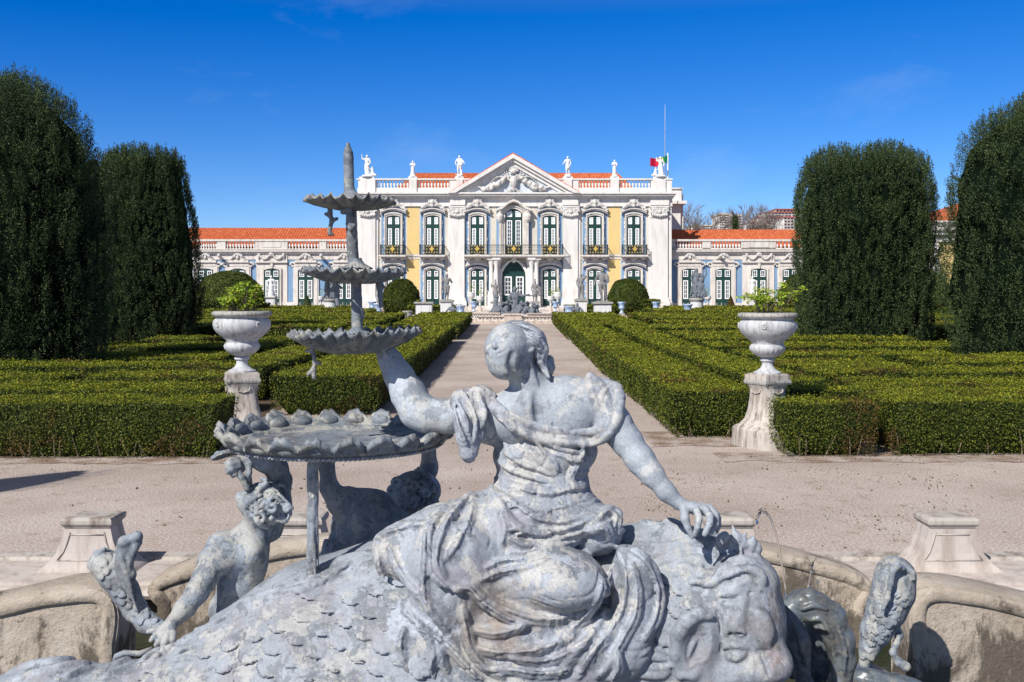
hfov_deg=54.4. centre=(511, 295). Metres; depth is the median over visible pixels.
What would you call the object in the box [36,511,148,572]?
pool pedestal
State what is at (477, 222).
window
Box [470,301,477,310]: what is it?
ceramic vase
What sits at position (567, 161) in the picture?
roof statue
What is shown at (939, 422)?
hedge
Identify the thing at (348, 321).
hedge
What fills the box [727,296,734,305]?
cone topiary
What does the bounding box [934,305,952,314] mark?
hedge
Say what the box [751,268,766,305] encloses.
glazed door
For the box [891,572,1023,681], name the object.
scroll wall
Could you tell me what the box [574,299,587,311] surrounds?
pedestal
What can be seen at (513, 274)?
entrance door
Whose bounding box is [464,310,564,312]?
palace terrace
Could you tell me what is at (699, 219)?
bare tree
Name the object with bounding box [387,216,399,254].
window
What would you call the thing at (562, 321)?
hedge
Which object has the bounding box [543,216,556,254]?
window
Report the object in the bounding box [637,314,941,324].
hedge
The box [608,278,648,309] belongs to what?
dome topiary
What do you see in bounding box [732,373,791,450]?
urn pedestal
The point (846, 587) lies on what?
scroll wall
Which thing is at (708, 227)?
apartment block
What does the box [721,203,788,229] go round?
bare tree
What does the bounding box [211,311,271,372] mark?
stone urn
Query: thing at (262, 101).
sky
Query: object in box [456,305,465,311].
ceramic vase
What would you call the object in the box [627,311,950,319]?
hedge
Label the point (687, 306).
ceramic vase
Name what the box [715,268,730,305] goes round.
glazed door
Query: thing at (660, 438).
stone curb
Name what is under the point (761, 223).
bare tree
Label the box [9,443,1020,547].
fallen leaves
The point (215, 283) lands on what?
dome topiary
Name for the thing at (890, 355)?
hedge
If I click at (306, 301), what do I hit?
cone topiary
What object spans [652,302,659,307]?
ceramic vase
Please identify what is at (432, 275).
window
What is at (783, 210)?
apartment block
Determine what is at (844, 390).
hedge
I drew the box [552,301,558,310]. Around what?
ceramic vase
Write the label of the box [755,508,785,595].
water jet
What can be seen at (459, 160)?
roof statue
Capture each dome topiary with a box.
[196,270,263,308]
[383,278,420,308]
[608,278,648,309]
[777,273,804,307]
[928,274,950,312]
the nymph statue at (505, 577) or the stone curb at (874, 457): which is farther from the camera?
the stone curb at (874, 457)
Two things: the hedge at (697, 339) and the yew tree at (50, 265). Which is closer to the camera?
the yew tree at (50, 265)
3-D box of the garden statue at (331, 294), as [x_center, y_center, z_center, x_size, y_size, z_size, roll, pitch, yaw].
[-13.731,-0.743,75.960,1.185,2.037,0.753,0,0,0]
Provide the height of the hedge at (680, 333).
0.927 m
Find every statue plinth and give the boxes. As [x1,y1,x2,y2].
[359,175,374,177]
[653,175,667,177]
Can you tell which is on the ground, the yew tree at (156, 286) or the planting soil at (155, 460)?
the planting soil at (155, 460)
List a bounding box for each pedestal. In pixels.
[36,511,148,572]
[224,371,261,421]
[264,297,277,304]
[279,511,328,537]
[323,299,336,306]
[414,302,434,313]
[439,300,453,311]
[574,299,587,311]
[592,302,612,311]
[689,298,703,307]
[701,511,755,537]
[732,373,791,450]
[746,295,754,305]
[899,511,1002,572]
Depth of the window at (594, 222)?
95.89 m
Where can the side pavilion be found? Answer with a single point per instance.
(943, 214)
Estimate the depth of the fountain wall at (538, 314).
66.09 m
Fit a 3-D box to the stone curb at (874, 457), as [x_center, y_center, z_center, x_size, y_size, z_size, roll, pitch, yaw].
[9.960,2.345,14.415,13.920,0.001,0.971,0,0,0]
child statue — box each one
[146,449,293,647]
[318,449,440,555]
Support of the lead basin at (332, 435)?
attached to the nymph statue at (505, 577)
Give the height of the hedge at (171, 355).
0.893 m
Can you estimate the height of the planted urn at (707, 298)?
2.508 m
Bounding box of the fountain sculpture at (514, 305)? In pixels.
[489,286,541,313]
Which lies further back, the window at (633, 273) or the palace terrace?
the window at (633, 273)
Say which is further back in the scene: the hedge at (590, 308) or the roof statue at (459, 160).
the roof statue at (459, 160)
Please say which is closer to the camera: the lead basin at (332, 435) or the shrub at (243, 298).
the lead basin at (332, 435)
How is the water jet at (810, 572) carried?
attached to the sea creature sculpture at (820, 642)
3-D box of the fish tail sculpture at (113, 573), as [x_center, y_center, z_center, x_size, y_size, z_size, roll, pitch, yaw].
[-1.257,0.985,3.333,0.230,0.369,0.472,0,0,-35]
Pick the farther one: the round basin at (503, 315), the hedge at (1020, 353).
the round basin at (503, 315)
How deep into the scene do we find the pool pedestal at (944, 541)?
7.62 m
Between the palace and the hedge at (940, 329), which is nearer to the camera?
the hedge at (940, 329)
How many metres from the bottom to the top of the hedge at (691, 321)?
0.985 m
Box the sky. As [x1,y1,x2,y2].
[0,0,1023,229]
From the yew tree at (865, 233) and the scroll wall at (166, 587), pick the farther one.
the yew tree at (865, 233)
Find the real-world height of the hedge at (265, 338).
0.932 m
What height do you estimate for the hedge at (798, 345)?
0.986 m
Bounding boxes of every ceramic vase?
[368,301,376,307]
[373,303,381,312]
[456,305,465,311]
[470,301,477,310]
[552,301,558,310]
[563,306,574,311]
[618,302,625,312]
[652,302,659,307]
[682,304,692,309]
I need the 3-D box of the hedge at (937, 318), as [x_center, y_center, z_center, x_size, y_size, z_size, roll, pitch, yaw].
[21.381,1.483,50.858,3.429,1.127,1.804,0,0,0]
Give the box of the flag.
[650,156,666,166]
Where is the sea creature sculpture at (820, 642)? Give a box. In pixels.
[783,588,856,681]
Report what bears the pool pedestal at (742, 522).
on the pool wall at (19, 568)
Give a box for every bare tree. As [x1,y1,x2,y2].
[683,200,740,229]
[683,209,721,229]
[689,211,718,229]
[719,202,782,229]
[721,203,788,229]
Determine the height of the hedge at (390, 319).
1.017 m
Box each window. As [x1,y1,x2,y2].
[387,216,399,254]
[426,216,438,254]
[426,269,438,304]
[471,216,483,254]
[471,269,483,305]
[505,209,521,254]
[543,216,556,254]
[543,269,556,305]
[588,216,601,254]
[588,269,600,304]
[627,216,640,254]
[627,269,640,282]
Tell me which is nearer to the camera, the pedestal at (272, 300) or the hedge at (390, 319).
the hedge at (390, 319)
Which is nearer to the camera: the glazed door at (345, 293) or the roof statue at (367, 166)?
the roof statue at (367, 166)
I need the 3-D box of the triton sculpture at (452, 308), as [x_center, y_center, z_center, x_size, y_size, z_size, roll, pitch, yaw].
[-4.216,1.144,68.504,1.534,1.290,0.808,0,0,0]
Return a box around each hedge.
[0,357,282,398]
[0,368,84,383]
[0,376,226,398]
[0,389,240,458]
[85,367,228,384]
[86,349,234,363]
[97,339,284,355]
[141,334,300,347]
[193,322,348,336]
[194,314,397,326]
[196,318,385,326]
[200,307,376,313]
[202,302,270,308]
[202,311,406,320]
[234,344,330,373]
[268,304,362,308]
[269,322,455,414]
[301,324,388,346]
[382,299,421,312]
[393,311,472,339]
[407,304,457,314]
[551,311,643,339]
[563,304,616,312]
[568,322,749,437]
[604,298,660,313]
[612,323,826,397]
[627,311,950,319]
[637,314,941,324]
[641,322,956,341]
[644,307,803,312]
[652,318,953,325]
[662,305,777,308]
[667,329,799,339]
[683,333,916,346]
[699,338,961,356]
[729,347,962,362]
[755,355,911,374]
[766,391,881,456]
[775,303,804,307]
[786,381,1023,400]
[797,362,1023,389]
[832,373,1023,389]
[857,387,1023,456]
[896,352,1023,369]
[926,314,954,320]
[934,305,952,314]
[969,350,1023,355]
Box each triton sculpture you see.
[445,303,456,311]
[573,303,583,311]
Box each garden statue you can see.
[267,275,275,296]
[324,282,333,298]
[441,274,452,299]
[491,279,502,301]
[531,279,541,301]
[576,273,586,298]
[593,268,609,301]
[690,268,707,297]
[748,276,755,294]
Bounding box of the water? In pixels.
[136,630,890,681]
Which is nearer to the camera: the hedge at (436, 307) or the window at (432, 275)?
the hedge at (436, 307)
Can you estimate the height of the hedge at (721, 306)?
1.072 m
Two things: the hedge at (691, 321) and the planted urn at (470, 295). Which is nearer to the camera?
the hedge at (691, 321)
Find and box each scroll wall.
[0,573,135,673]
[147,532,329,639]
[757,540,871,647]
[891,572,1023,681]
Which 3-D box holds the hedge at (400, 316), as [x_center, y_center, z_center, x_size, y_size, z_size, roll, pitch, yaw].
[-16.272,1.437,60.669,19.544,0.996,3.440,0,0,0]
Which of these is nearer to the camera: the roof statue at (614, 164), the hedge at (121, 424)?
the hedge at (121, 424)
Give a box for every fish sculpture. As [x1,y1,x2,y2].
[0,518,793,681]
[858,556,916,671]
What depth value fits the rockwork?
5.47 m
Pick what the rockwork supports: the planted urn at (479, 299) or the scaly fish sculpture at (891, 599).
the scaly fish sculpture at (891, 599)
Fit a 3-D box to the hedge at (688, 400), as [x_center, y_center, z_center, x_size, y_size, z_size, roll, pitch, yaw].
[3.261,1.783,30.760,1.518,1.185,28.952,0,0,0]
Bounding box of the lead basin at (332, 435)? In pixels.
[214,408,453,461]
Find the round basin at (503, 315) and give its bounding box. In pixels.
[472,312,549,319]
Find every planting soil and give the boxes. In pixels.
[0,453,236,464]
[258,327,392,416]
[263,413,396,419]
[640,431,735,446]
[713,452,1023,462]
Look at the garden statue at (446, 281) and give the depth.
71.90 m
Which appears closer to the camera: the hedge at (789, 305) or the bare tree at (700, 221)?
the hedge at (789, 305)
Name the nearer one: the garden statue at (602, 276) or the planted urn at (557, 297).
the garden statue at (602, 276)
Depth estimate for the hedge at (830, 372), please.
20.59 m
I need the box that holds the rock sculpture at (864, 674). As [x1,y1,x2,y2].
[853,667,920,681]
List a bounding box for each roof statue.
[362,155,376,175]
[410,161,415,175]
[455,155,464,175]
[562,156,570,175]
[611,160,617,175]
[651,156,664,175]
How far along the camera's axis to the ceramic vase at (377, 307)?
69.77 m
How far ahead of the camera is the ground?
12.14 m
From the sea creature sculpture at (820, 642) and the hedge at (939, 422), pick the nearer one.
the sea creature sculpture at (820, 642)
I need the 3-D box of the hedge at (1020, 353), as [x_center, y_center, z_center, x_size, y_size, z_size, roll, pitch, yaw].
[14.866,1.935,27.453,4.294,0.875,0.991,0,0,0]
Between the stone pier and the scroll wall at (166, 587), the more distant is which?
the stone pier
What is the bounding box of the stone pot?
[402,311,412,317]
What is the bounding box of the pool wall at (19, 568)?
[0,551,1023,614]
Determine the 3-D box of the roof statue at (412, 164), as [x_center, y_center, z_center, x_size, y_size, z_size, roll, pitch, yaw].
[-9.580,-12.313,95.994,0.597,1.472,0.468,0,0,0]
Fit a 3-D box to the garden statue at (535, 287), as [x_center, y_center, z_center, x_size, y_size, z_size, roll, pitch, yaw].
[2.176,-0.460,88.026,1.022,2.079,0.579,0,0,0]
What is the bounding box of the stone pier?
[503,313,522,322]
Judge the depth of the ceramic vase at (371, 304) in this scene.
77.76 m
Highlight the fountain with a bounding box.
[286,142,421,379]
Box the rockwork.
[856,663,888,671]
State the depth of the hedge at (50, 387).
17.03 m
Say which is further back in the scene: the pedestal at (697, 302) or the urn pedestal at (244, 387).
the pedestal at (697, 302)
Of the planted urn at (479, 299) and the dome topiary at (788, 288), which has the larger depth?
the planted urn at (479, 299)
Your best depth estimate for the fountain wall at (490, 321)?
63.83 m
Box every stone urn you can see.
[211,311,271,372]
[737,312,797,373]
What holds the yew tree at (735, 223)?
on the ground
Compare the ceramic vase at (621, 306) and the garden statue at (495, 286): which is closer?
the ceramic vase at (621, 306)
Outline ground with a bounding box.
[0,310,1023,550]
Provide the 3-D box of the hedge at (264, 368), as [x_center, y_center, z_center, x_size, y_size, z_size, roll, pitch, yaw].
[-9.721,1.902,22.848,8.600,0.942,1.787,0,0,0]
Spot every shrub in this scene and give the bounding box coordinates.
[216,281,267,310]
[735,282,807,312]
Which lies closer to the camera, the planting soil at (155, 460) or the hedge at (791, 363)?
the planting soil at (155, 460)
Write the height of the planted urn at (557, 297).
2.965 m
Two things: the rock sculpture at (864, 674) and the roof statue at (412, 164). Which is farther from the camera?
the roof statue at (412, 164)
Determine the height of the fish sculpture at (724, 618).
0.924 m
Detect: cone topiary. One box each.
[303,295,310,305]
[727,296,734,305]
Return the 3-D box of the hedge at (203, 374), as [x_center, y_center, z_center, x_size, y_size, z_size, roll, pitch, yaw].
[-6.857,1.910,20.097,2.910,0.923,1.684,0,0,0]
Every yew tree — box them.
[0,60,118,363]
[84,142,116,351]
[100,140,208,342]
[731,214,738,229]
[789,138,945,341]
[933,90,1023,355]
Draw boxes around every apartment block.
[691,225,711,229]
[712,213,728,229]
[757,212,800,215]
[769,209,794,211]
[776,216,795,229]
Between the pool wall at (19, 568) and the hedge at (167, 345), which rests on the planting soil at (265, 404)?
the hedge at (167, 345)
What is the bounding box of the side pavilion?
[929,204,957,282]
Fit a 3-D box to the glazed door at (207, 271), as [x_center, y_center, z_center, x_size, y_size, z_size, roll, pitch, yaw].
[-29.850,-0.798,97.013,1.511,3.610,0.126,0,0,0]
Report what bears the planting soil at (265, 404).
on the ground
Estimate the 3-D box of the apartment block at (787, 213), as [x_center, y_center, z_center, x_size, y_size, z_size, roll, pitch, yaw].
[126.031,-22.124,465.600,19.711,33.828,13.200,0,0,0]
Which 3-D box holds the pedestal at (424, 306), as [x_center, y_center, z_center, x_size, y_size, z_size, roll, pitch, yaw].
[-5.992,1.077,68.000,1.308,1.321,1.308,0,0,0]
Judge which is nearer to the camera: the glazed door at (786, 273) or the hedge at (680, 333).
the hedge at (680, 333)
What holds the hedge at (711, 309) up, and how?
on the planting soil
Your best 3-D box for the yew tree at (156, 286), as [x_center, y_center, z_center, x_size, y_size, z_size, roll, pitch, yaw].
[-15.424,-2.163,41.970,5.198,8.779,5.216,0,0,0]
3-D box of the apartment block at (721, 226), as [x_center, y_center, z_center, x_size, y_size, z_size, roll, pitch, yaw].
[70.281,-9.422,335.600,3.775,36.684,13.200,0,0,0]
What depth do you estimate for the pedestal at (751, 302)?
85.65 m
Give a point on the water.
(883, 659)
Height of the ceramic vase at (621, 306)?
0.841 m
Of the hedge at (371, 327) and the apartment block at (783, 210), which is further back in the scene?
the apartment block at (783, 210)
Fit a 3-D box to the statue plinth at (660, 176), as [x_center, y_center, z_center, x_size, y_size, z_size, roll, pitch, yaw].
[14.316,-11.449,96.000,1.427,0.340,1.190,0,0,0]
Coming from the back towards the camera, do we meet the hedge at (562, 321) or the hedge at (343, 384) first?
the hedge at (562, 321)
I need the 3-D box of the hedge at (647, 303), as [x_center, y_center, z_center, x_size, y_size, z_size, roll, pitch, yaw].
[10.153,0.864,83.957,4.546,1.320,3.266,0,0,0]
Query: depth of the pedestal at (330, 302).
75.57 m
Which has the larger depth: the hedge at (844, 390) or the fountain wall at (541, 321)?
the fountain wall at (541, 321)
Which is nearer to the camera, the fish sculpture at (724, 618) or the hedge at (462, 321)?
the fish sculpture at (724, 618)
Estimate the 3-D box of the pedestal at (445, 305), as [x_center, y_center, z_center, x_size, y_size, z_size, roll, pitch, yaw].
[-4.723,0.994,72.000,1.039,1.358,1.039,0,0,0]
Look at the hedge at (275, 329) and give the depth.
44.12 m
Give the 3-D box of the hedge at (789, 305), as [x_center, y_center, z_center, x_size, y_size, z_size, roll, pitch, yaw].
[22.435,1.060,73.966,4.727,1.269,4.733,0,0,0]
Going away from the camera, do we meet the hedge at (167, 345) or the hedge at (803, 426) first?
the hedge at (803, 426)
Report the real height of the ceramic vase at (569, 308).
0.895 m
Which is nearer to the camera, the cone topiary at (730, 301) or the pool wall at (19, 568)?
the pool wall at (19, 568)
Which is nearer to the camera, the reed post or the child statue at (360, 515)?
the reed post
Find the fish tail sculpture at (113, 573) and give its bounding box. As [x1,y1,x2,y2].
[87,531,164,661]
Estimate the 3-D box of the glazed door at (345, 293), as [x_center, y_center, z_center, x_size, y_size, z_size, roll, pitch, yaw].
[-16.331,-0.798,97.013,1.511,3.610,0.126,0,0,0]
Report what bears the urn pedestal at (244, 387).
on the ground
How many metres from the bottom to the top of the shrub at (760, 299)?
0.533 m
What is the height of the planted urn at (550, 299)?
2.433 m
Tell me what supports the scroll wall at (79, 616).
on the pool floor
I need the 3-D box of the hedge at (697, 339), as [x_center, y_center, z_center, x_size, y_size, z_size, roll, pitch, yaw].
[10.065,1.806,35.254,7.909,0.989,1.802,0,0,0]
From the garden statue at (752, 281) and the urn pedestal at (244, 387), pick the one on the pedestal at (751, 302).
the garden statue at (752, 281)
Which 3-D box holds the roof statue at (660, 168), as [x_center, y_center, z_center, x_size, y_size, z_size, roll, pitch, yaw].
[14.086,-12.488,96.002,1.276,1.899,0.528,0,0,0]
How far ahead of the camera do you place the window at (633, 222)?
95.89 m
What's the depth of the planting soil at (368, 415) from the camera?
19.49 m
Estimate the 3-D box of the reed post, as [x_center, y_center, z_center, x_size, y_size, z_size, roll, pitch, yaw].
[-0.604,0.670,3.018,0.040,0.379,0.037,0,0,0]
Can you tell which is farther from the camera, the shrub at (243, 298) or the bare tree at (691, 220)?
the bare tree at (691, 220)
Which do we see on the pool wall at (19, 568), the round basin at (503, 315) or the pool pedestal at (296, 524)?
the pool pedestal at (296, 524)
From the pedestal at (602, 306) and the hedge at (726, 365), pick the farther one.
the pedestal at (602, 306)
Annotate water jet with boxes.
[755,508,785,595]
[807,558,819,587]
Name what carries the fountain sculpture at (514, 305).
on the round basin at (503, 315)
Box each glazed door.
[198,269,212,278]
[264,269,278,304]
[298,270,313,304]
[339,269,350,305]
[682,268,694,303]
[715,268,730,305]
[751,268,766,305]
[783,268,795,283]
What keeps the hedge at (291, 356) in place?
on the planting soil at (265, 404)
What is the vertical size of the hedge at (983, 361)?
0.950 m
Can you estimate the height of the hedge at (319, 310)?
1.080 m
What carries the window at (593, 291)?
in the palace
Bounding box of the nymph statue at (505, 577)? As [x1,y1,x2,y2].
[372,320,721,681]
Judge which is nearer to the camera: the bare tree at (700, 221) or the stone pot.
the stone pot
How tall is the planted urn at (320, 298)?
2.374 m
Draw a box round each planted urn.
[318,285,323,305]
[467,283,474,310]
[476,286,485,311]
[547,286,558,311]
[553,281,561,310]
[704,286,710,304]
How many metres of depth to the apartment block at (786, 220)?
395.00 m
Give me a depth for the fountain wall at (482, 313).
66.21 m
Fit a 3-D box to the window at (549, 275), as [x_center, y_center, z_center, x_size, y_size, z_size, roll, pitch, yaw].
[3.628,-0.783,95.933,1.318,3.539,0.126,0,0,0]
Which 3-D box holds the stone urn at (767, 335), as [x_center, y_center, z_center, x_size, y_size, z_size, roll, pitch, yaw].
[4.003,0.742,15.600,0.921,0.951,0.921,0,0,-28]
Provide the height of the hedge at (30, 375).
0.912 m
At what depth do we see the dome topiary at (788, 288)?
73.05 m
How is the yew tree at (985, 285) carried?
on the planting soil
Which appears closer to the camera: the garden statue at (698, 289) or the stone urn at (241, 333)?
the stone urn at (241, 333)
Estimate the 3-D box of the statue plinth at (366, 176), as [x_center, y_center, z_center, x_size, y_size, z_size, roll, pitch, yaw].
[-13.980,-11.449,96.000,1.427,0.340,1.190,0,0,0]
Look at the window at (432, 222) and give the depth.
95.89 m
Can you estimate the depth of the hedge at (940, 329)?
43.12 m
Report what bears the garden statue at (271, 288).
on the pedestal at (272, 300)
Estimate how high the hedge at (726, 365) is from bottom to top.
1.184 m
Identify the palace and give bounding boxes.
[189,153,802,309]
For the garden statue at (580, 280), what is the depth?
73.91 m
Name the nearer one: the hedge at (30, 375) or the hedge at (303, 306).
the hedge at (30, 375)
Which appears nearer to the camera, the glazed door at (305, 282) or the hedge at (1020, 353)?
the hedge at (1020, 353)
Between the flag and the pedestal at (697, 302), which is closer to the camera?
the pedestal at (697, 302)
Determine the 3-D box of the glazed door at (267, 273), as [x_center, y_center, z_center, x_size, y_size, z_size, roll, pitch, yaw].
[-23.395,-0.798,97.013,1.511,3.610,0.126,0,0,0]
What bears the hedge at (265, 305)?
on the planting soil
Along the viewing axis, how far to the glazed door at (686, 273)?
96.97 m
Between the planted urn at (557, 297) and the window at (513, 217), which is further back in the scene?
the window at (513, 217)
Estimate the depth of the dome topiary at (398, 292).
82.79 m
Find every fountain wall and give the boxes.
[471,312,500,321]
[475,316,503,323]
[522,316,552,323]
[526,313,551,319]
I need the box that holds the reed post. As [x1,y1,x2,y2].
[306,461,318,575]
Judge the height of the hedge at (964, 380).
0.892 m
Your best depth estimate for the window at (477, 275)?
95.89 m
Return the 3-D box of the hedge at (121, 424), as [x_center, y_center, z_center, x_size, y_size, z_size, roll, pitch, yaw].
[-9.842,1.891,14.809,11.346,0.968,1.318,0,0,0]
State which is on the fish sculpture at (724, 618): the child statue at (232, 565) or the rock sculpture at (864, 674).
the child statue at (232, 565)
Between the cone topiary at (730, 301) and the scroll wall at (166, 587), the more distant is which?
the cone topiary at (730, 301)
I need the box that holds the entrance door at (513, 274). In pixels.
[502,262,525,305]
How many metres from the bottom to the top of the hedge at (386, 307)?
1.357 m

